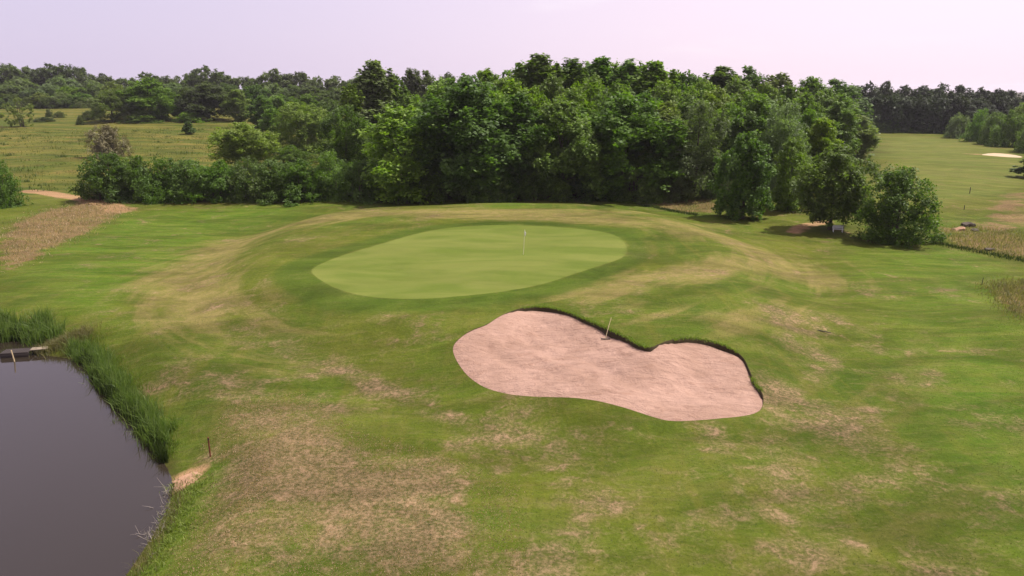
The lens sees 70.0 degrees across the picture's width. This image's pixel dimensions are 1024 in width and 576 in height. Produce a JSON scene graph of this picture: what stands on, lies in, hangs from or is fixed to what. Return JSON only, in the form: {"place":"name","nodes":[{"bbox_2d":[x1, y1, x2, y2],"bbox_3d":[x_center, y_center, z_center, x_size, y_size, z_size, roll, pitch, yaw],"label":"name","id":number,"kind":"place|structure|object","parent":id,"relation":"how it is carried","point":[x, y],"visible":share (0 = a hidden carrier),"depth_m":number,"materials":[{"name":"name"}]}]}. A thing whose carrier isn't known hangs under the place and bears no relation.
{"place":"outdoors","nodes":[
{"label":"outdoors","id":0,"kind":"place"},
{"bbox_2d":[22,189,128,208],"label":"track","id":1,"kind":"structure","parent":0,"point":[60,195],"depth_m":111.78,"materials":[{"name":"beige sand"}]},
{"bbox_2d":[0,340,172,575],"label":"pond water","id":2,"kind":"structure","parent":0,"point":[80,484],"depth_m":33.40,"materials":[{"name":"grey liquid"}]},
{"bbox_2d":[0,90,1023,575],"bbox_3d":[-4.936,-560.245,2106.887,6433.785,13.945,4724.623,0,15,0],"label":"ground","id":3,"kind":"structure","parent":0,"point":[246,268],"depth_m":41.49,"materials":[{"name":"green plant"}]},
{"bbox_2d":[0,97,33,126],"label":"scraggly tree","id":4,"kind":"object","parent":3,"relation":"on","point":[20,117],"visible":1,"depth_m":234.37,"materials":[{"name":"green plant"}]},
{"bbox_2d":[0,158,35,208],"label":"bush","id":5,"kind":"object","parent":3,"relation":"on","point":[8,194],"visible":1,"depth_m":102.46,"materials":[{"name":"green plant"}]},
{"bbox_2d":[0,63,40,87],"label":"broadleaf tree","id":6,"kind":"object","parent":3,"relation":"on","point":[9,71],"visible":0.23,"depth_m":407.66,"materials":[{"name":"green plant"}]},
{"bbox_2d":[0,303,78,346],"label":"reeds","id":7,"kind":"object","parent":3,"relation":"on","point":[43,321],"visible":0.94,"depth_m":51.67,"materials":[{"name":"green plant"}]},
{"bbox_2d":[24,62,72,87],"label":"broadleaf tree","id":8,"kind":"object","parent":3,"relation":"on","point":[43,75],"visible":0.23,"depth_m":408.52,"materials":[{"name":"green plant"}]},
{"bbox_2d":[13,320,101,358],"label":"straw grass","id":9,"kind":"structure","parent":3,"relation":"on","point":[53,344],"depth_m":49.67,"materials":[{"name":"green plant"}]},
{"bbox_2d":[0,198,135,270],"bbox_3d":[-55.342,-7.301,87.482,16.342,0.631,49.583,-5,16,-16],"label":"dry grass","id":10,"kind":"structure","parent":3,"relation":"on","point":[69,206],"depth_m":88.48,"materials":[{"name":"beige plant"}]},
{"bbox_2d":[65,151,136,203],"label":"bush","id":11,"kind":"object","parent":3,"relation":"on","point":[92,177],"visible":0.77,"depth_m":107.52,"materials":[{"name":"green plant"}]},
{"bbox_2d":[83,123,134,158],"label":"bush","id":12,"kind":"object","parent":3,"relation":"on","point":[107,140],"visible":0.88,"depth_m":165.20,"materials":[{"name":"brown plant"}]},
{"bbox_2d":[86,88,135,121],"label":"willow tree","id":13,"kind":"object","parent":3,"relation":"on","point":[99,112],"visible":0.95,"depth_m":250.30,"materials":[{"name":"green plant"}]},
{"bbox_2d":[56,335,180,453],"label":"reeds","id":14,"kind":"object","parent":3,"relation":"on","point":[151,411],"visible":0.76,"depth_m":40.58,"materials":[{"name":"green plant"}]},
{"bbox_2d":[77,348,168,462],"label":"shaded reeds","id":15,"kind":"object","parent":3,"relation":"on","point":[162,455],"visible":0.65,"depth_m":39.71,"materials":[{"name":"green plant"}]},
{"bbox_2d":[71,331,185,459],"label":"bank grass","id":16,"kind":"structure","parent":3,"relation":"on","point":[139,389],"depth_m":42.44,"materials":[{"name":"green plant"}]},
{"bbox_2d":[96,155,164,201],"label":"bush","id":17,"kind":"object","parent":3,"relation":"on","point":[133,162],"visible":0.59,"depth_m":108.12,"materials":[{"name":"green plant"}]},
{"bbox_2d":[120,110,169,122],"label":"bush","id":18,"kind":"object","parent":3,"relation":"on","point":[140,118],"visible":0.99,"depth_m":249.82,"materials":[{"name":"green plant"}]},
{"bbox_2d":[115,77,180,119],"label":"broadleaf tree","id":19,"kind":"object","parent":3,"relation":"on","point":[141,97],"visible":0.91,"depth_m":253.74,"materials":[{"name":"green plant"}]},
{"bbox_2d":[125,471,190,575],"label":"brown sedge","id":20,"kind":"object","parent":3,"relation":"on","point":[144,556],"visible":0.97,"depth_m":29.10,"materials":[{"name":"plant"}]},
{"bbox_2d":[128,155,188,204],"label":"bush","id":21,"kind":"object","parent":3,"relation":"on","point":[153,197],"visible":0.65,"depth_m":107.75,"materials":[{"name":"green plant"}]},
{"bbox_2d":[0,126,317,190],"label":"meadow grass","id":22,"kind":"structure","parent":3,"relation":"on","point":[86,152],"depth_m":183.43,"materials":[{"name":"green plant"}]},
{"bbox_2d":[131,470,225,575],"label":"bank grass","id":23,"kind":"structure","parent":3,"relation":"on","point":[167,541],"depth_m":29.52,"materials":[{"name":"green plant"}]},
{"bbox_2d":[159,156,227,201],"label":"bush","id":24,"kind":"object","parent":3,"relation":"on","point":[179,175],"visible":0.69,"depth_m":107.73,"materials":[{"name":"green plant"}]},
{"bbox_2d":[173,82,229,119],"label":"broadleaf tree","id":25,"kind":"object","parent":3,"relation":"on","point":[211,99],"visible":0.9,"depth_m":253.82,"materials":[{"name":"green plant"}]},
{"bbox_2d":[182,65,224,93],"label":"broadleaf tree","id":26,"kind":"object","parent":3,"relation":"on","point":[194,80],"visible":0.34,"depth_m":401.91,"materials":[{"name":"green plant"}]},
{"bbox_2d":[171,158,238,203],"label":"bush","id":27,"kind":"object","parent":3,"relation":"on","point":[218,172],"visible":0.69,"depth_m":108.04,"materials":[{"name":"green plant"}]},
{"bbox_2d":[219,89,252,121],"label":"broadleaf tree","id":28,"kind":"object","parent":3,"relation":"on","point":[237,102],"visible":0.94,"depth_m":251.50,"materials":[{"name":"green plant"}]},
{"bbox_2d":[206,122,280,165],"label":"lawn tree","id":29,"kind":"object","parent":3,"relation":"on","point":[235,146],"visible":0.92,"depth_m":145.47,"materials":[{"name":"green plant"}]},
{"bbox_2d":[221,156,278,202],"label":"bush","id":30,"kind":"object","parent":3,"relation":"on","point":[238,197],"visible":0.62,"depth_m":107.17,"materials":[{"name":"green plant"}]},
{"bbox_2d":[242,95,276,129],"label":"broadleaf tree","id":31,"kind":"object","parent":3,"relation":"on","point":[261,103],"visible":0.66,"depth_m":226.28,"materials":[{"name":"green plant"}]},
{"bbox_2d":[233,158,310,204],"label":"bush","id":32,"kind":"object","parent":3,"relation":"on","point":[268,171],"visible":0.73,"depth_m":106.67,"materials":[{"name":"green plant"}]},
{"bbox_2d":[257,108,286,139],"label":"broadleaf tree","id":33,"kind":"object","parent":3,"relation":"on","point":[268,116],"visible":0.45,"depth_m":195.79,"materials":[{"name":"green plant"}]},
{"bbox_2d":[253,67,296,94],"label":"broadleaf tree","id":34,"kind":"object","parent":3,"relation":"on","point":[271,77],"visible":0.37,"depth_m":381.39,"materials":[{"name":"green plant"}]},
{"bbox_2d":[261,145,317,165],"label":"bush","id":35,"kind":"object","parent":3,"relation":"on","point":[287,154],"visible":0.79,"depth_m":160.32,"materials":[{"name":"green plant"}]},
{"bbox_2d":[270,102,336,152],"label":"willow tree","id":36,"kind":"object","parent":3,"relation":"on","point":[310,117],"visible":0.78,"depth_m":181.47,"materials":[{"name":"green plant"}]},
{"bbox_2d":[276,157,332,206],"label":"bush","id":37,"kind":"object","parent":3,"relation":"on","point":[293,172],"visible":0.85,"depth_m":107.04,"materials":[{"name":"green plant"}]},
{"bbox_2d":[301,148,361,201],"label":"bush","id":38,"kind":"object","parent":3,"relation":"on","point":[329,190],"visible":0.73,"depth_m":108.22,"materials":[{"name":"green plant"}]},
{"bbox_2d":[162,392,528,575],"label":"dry sward","id":39,"kind":"structure","parent":3,"relation":"on","point":[224,537],"depth_m":29.34,"materials":[{"name":"green plant"}]},
{"bbox_2d":[317,103,377,169],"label":"broadleaf tree","id":40,"kind":"object","parent":3,"relation":"on","point":[347,128],"visible":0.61,"depth_m":131.54,"materials":[{"name":"green plant"}]},
{"bbox_2d":[332,83,368,160],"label":"birch tree","id":41,"kind":"object","parent":3,"relation":"on","point":[350,96],"visible":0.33,"depth_m":140.85,"materials":[{"name":"green plant"}]},
{"bbox_2d":[332,158,384,204],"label":"bush","id":42,"kind":"object","parent":3,"relation":"on","point":[363,194],"visible":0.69,"depth_m":107.61,"materials":[{"name":"green plant"}]},
{"bbox_2d":[352,59,396,164],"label":"birch tree","id":43,"kind":"object","parent":3,"relation":"on","point":[372,81],"visible":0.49,"depth_m":143.14,"materials":[{"name":"green plant"}]},
{"bbox_2d":[353,103,450,204],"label":"broadleaf tree","id":44,"kind":"object","parent":3,"relation":"on","point":[395,161],"visible":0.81,"depth_m":105.46,"materials":[{"name":"green plant"}]},
{"bbox_2d":[383,72,420,143],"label":"broadleaf tree","id":45,"kind":"object","parent":3,"relation":"on","point":[401,97],"visible":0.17,"depth_m":157.52,"materials":[{"name":"green plant"}]},
{"bbox_2d":[398,67,425,102],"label":"broadleaf tree","id":46,"kind":"object","parent":3,"relation":"on","point":[411,80],"visible":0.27,"depth_m":244.00,"materials":[{"name":"green plant"}]},
{"bbox_2d":[405,76,450,119],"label":"broadleaf tree","id":47,"kind":"object","parent":3,"relation":"on","point":[437,90],"visible":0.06,"depth_m":148.31,"materials":[{"name":"green plant"}]},
{"bbox_2d":[404,161,466,203],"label":"bush","id":48,"kind":"object","parent":3,"relation":"on","point":[443,196],"visible":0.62,"depth_m":107.38,"materials":[{"name":"green plant"}]},
{"bbox_2d":[395,72,532,200],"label":"broadleaf tree","id":49,"kind":"object","parent":3,"relation":"on","point":[464,111],"visible":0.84,"depth_m":103.01,"materials":[{"name":"green plant"}]},
{"bbox_2d":[312,225,626,298],"bbox_3d":[-2.835,-3.137,66.150,21.394,0.407,31.219,12,19,37],"label":"putting green","id":50,"kind":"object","parent":3,"relation":"on","point":[460,261],"visible":0.99,"depth_m":63.26,"materials":[{"name":"green plant"}]},
{"bbox_2d":[454,160,516,203],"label":"bush","id":51,"kind":"object","parent":3,"relation":"on","point":[479,196],"visible":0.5,"depth_m":106.23,"materials":[{"name":"green plant"}]},
{"bbox_2d":[481,91,556,200],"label":"broadleaf tree","id":52,"kind":"object","parent":3,"relation":"on","point":[518,100],"visible":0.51,"depth_m":106.13,"materials":[{"name":"green plant"}]},
{"bbox_2d":[510,52,567,165],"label":"birch tree","id":53,"kind":"object","parent":3,"relation":"on","point":[538,68],"visible":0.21,"depth_m":131.61,"materials":[{"name":"green plant"}]},
{"bbox_2d":[521,85,558,175],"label":"broadleaf tree","id":54,"kind":"object","parent":3,"relation":"on","point":[535,98],"visible":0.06,"depth_m":115.54,"materials":[{"name":"green plant"}]},
{"bbox_2d":[507,157,575,201],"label":"bush","id":55,"kind":"object","parent":3,"relation":"on","point":[533,193],"visible":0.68,"depth_m":106.98,"materials":[{"name":"green plant"}]},
{"bbox_2d":[69,297,1023,575],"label":"sward","id":56,"kind":"structure","parent":3,"relation":"on","point":[605,427],"depth_m":34.98,"materials":[{"name":"green plant"}]},
{"bbox_2d":[536,74,569,175],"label":"broadleaf tree","id":57,"kind":"object","parent":3,"relation":"on","point":[549,86],"visible":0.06,"depth_m":121.94,"materials":[{"name":"green plant"}]},
{"bbox_2d":[521,98,606,201],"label":"broadleaf tree","id":58,"kind":"object","parent":3,"relation":"on","point":[580,136],"visible":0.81,"depth_m":105.29,"materials":[{"name":"green plant"}]},
{"bbox_2d":[557,57,589,91],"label":"birch tree","id":59,"kind":"object","parent":3,"relation":"on","point":[573,68],"visible":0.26,"depth_m":134.69,"materials":[{"name":"green plant"}]},
{"bbox_2d":[546,83,613,193],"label":"broadleaf tree","id":60,"kind":"object","parent":3,"relation":"on","point":[577,97],"visible":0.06,"depth_m":114.54,"materials":[{"name":"green plant"}]},
{"bbox_2d":[559,166,624,202],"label":"bush","id":61,"kind":"object","parent":3,"relation":"on","point":[585,199],"visible":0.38,"depth_m":108.49,"materials":[{"name":"green plant"}]},
{"bbox_2d":[569,72,615,107],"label":"broadleaf tree","id":62,"kind":"object","parent":3,"relation":"on","point":[592,86],"visible":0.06,"depth_m":124.00,"materials":[{"name":"green plant"}]},
{"bbox_2d":[585,55,612,90],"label":"birch tree","id":63,"kind":"object","parent":3,"relation":"on","point":[600,67],"visible":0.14,"depth_m":137.39,"materials":[{"name":"green plant"}]},
{"bbox_2d":[453,311,762,420],"bbox_3d":[5.065,4.358,41.619,17.804,1.435,12.014,10,18,33],"label":"sand bunker","id":64,"kind":"object","parent":3,"relation":"on","point":[536,353],"visible":1,"depth_m":40.93},
{"bbox_2d":[454,307,763,406],"bbox_3d":[5.074,4.345,41.629,17.828,1.575,12.067,10,18,33],"label":"bunker lip","id":65,"kind":"object","parent":3,"relation":"on","point":[610,334],"visible":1,"depth_m":43.88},
{"bbox_2d":[588,78,635,155],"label":"broadleaf tree","id":66,"kind":"object","parent":3,"relation":"on","point":[617,87],"visible":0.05,"depth_m":117.02,"materials":[{"name":"green plant"}]},
{"bbox_2d":[552,90,688,198],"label":"broadleaf tree","id":67,"kind":"object","parent":3,"relation":"on","point":[615,121],"visible":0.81,"depth_m":105.88,"materials":[{"name":"green plant"}]},
{"bbox_2d":[606,58,646,95],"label":"birch tree","id":68,"kind":"object","parent":3,"relation":"on","point":[625,73],"visible":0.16,"depth_m":132.88,"materials":[{"name":"green plant"}]},
{"bbox_2d":[608,156,667,204],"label":"bush","id":69,"kind":"object","parent":3,"relation":"on","point":[639,194],"visible":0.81,"depth_m":107.90,"materials":[{"name":"green plant"}]},
{"bbox_2d":[523,305,762,391],"bbox_3d":[7.223,3.232,44.935,17.336,1.489,4.496,10,18,33],"label":"lip fringe","id":70,"kind":"object","parent":3,"relation":"on","point":[616,332],"visible":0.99,"depth_m":43.93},
{"bbox_2d":[630,60,680,94],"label":"birch tree","id":71,"kind":"object","parent":3,"relation":"on","point":[649,78],"visible":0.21,"depth_m":130.19,"materials":[{"name":"green plant"}]},
{"bbox_2d":[636,100,697,190],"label":"broadleaf tree","id":72,"kind":"object","parent":3,"relation":"on","point":[667,110],"visible":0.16,"depth_m":109.69,"materials":[{"name":"green plant"}]},
{"bbox_2d":[647,79,693,116],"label":"broadleaf tree","id":73,"kind":"object","parent":3,"relation":"on","point":[669,92],"visible":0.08,"depth_m":120.67,"materials":[{"name":"green plant"}]},
{"bbox_2d":[645,169,701,203],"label":"bush","id":74,"kind":"object","parent":3,"relation":"on","point":[671,194],"visible":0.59,"depth_m":107.75,"materials":[{"name":"green plant"}]},
{"bbox_2d":[659,98,731,202],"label":"willow tree","id":75,"kind":"object","parent":3,"relation":"on","point":[694,159],"visible":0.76,"depth_m":106.65,"materials":[{"name":"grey plant"}]},
{"bbox_2d":[675,90,727,188],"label":"broadleaf tree","id":76,"kind":"object","parent":3,"relation":"on","point":[683,105],"visible":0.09,"depth_m":115.37,"materials":[{"name":"green plant"}]},
{"bbox_2d":[698,85,745,167],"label":"broadleaf tree","id":77,"kind":"object","parent":3,"relation":"on","point":[714,96],"visible":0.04,"depth_m":122.31,"materials":[{"name":"green plant"}]},
{"bbox_2d":[702,65,745,95],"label":"birch tree","id":78,"kind":"object","parent":3,"relation":"on","point":[720,76],"visible":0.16,"depth_m":157.56,"materials":[{"name":"green plant"}]},
{"bbox_2d":[706,131,776,220],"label":"lawn tree","id":79,"kind":"object","parent":3,"relation":"on","point":[743,178],"visible":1,"depth_m":92.66,"materials":[{"name":"green plant"}]},
{"bbox_2d":[722,77,760,100],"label":"broadleaf tree","id":80,"kind":"object","parent":3,"relation":"on","point":[737,85],"visible":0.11,"depth_m":143.56,"materials":[{"name":"green plant"}]},
{"bbox_2d":[733,65,767,91],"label":"broadleaf tree","id":81,"kind":"object","parent":3,"relation":"on","point":[749,72],"visible":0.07,"depth_m":163.67,"materials":[{"name":"green plant"}]},
{"bbox_2d":[715,88,792,186],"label":"broadleaf tree","id":82,"kind":"object","parent":3,"relation":"on","point":[755,117],"visible":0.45,"depth_m":116.20,"materials":[{"name":"green plant"}]},
{"bbox_2d":[752,72,803,109],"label":"broadleaf tree","id":83,"kind":"object","parent":3,"relation":"on","point":[779,80],"visible":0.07,"depth_m":162.49,"materials":[{"name":"green plant"}]},
{"bbox_2d":[754,102,811,193],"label":"willow tree","id":84,"kind":"object","parent":3,"relation":"on","point":[783,133],"visible":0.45,"depth_m":110.56,"materials":[{"name":"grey plant"}]},
{"bbox_2d":[769,135,812,212],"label":"lawn tree","id":85,"kind":"object","parent":3,"relation":"on","point":[784,198],"visible":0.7,"depth_m":98.41,"materials":[{"name":"green plant"}]},
{"bbox_2d":[782,91,832,137],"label":"broadleaf tree","id":86,"kind":"object","parent":3,"relation":"on","point":[808,100],"visible":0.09,"depth_m":134.75,"materials":[{"name":"green plant"}]},
{"bbox_2d":[797,76,833,109],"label":"broadleaf tree","id":87,"kind":"object","parent":3,"relation":"on","point":[812,84],"visible":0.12,"depth_m":172.81,"materials":[{"name":"green plant"}]},
{"bbox_2d":[804,117,843,184],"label":"broadleaf tree","id":88,"kind":"object","parent":3,"relation":"on","point":[819,142],"visible":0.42,"depth_m":118.59,"materials":[{"name":"green plant"}]},
{"bbox_2d":[788,142,883,229],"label":"lawn tree","id":89,"kind":"object","parent":3,"relation":"on","point":[843,176],"visible":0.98,"depth_m":84.27,"materials":[{"name":"green plant"}]},
{"bbox_2d":[825,100,862,161],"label":"broadleaf tree","id":90,"kind":"object","parent":3,"relation":"on","point":[845,118],"visible":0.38,"depth_m":144.36,"materials":[{"name":"green plant"}]},
{"bbox_2d":[827,79,877,129],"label":"broadleaf tree","id":91,"kind":"object","parent":3,"relation":"on","point":[850,90],"visible":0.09,"depth_m":190.69,"materials":[{"name":"green plant"}]},
{"bbox_2d":[846,114,882,161],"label":"broadleaf tree","id":92,"kind":"object","parent":3,"relation":"on","point":[866,133],"visible":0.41,"depth_m":164.48,"materials":[{"name":"green plant"}]},
{"bbox_2d":[861,92,897,128],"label":"broadleaf tree","id":93,"kind":"object","parent":3,"relation":"on","point":[876,100],"visible":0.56,"depth_m":276.85,"materials":[{"name":"green plant"}]},
{"bbox_2d":[878,93,916,132],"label":"broadleaf tree","id":94,"kind":"object","parent":3,"relation":"on","point":[902,102],"visible":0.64,"depth_m":274.50,"materials":[{"name":"green plant"}]},
{"bbox_2d":[849,161,950,249],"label":"domed tree","id":95,"kind":"object","parent":3,"relation":"on","point":[900,185],"visible":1,"depth_m":78.76,"materials":[{"name":"green plant"}]},
{"bbox_2d":[900,94,939,132],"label":"broadleaf tree","id":96,"kind":"object","parent":3,"relation":"on","point":[923,107],"visible":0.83,"depth_m":273.27,"materials":[{"name":"green plant"}]},
{"bbox_2d":[921,94,955,133],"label":"broadleaf tree","id":97,"kind":"object","parent":3,"relation":"on","point":[940,103],"visible":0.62,"depth_m":272.63,"materials":[{"name":"green plant"}]},
{"bbox_2d":[935,95,977,132],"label":"broadleaf tree","id":98,"kind":"object","parent":3,"relation":"on","point":[960,103],"visible":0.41,"depth_m":270.98,"materials":[{"name":"green plant"}]},
{"bbox_2d":[943,112,971,138],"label":"bush","id":99,"kind":"object","parent":3,"relation":"on","point":[955,129],"visible":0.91,"depth_m":250.43,"materials":[{"name":"green plant"}]},
{"bbox_2d":[958,107,991,141],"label":"bush","id":100,"kind":"object","parent":3,"relation":"on","point":[974,130],"visible":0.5,"depth_m":233.51,"materials":[{"name":"green plant"}]},
{"bbox_2d":[956,98,998,131],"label":"broadleaf tree","id":101,"kind":"object","parent":3,"relation":"on","point":[981,103],"visible":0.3,"depth_m":268.98,"materials":[{"name":"green plant"}]},
{"bbox_2d":[976,111,1006,144],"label":"bush","id":102,"kind":"object","parent":3,"relation":"on","point":[996,118],"visible":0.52,"depth_m":220.60,"materials":[{"name":"green plant"}]},
{"bbox_2d":[982,88,1012,116],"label":"broadleaf tree","id":103,"kind":"object","parent":3,"relation":"on","point":[1000,101],"visible":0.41,"depth_m":283.18,"materials":[{"name":"green plant"}]},
{"bbox_2d":[983,109,1023,147],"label":"bush","id":104,"kind":"object","parent":3,"relation":"on","point":[1004,134],"visible":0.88,"depth_m":207.72,"materials":[{"name":"green plant"}]},
{"bbox_2d":[0,0,1023,91],"label":"sky","id":105,"kind":"structure","parent":0,"point":[974,44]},
{"bbox_2d":[926,221,1023,262],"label":"rough grass","id":106,"kind":"structure","parent":0,"point":[995,236],"depth_m":81.10,"materials":[{"name":"beige plant"}]},
{"bbox_2d":[968,275,1023,323],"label":"rough grass","id":107,"kind":"structure","parent":0,"point":[1014,306],"depth_m":58.12,"materials":[{"name":"beige plant"}]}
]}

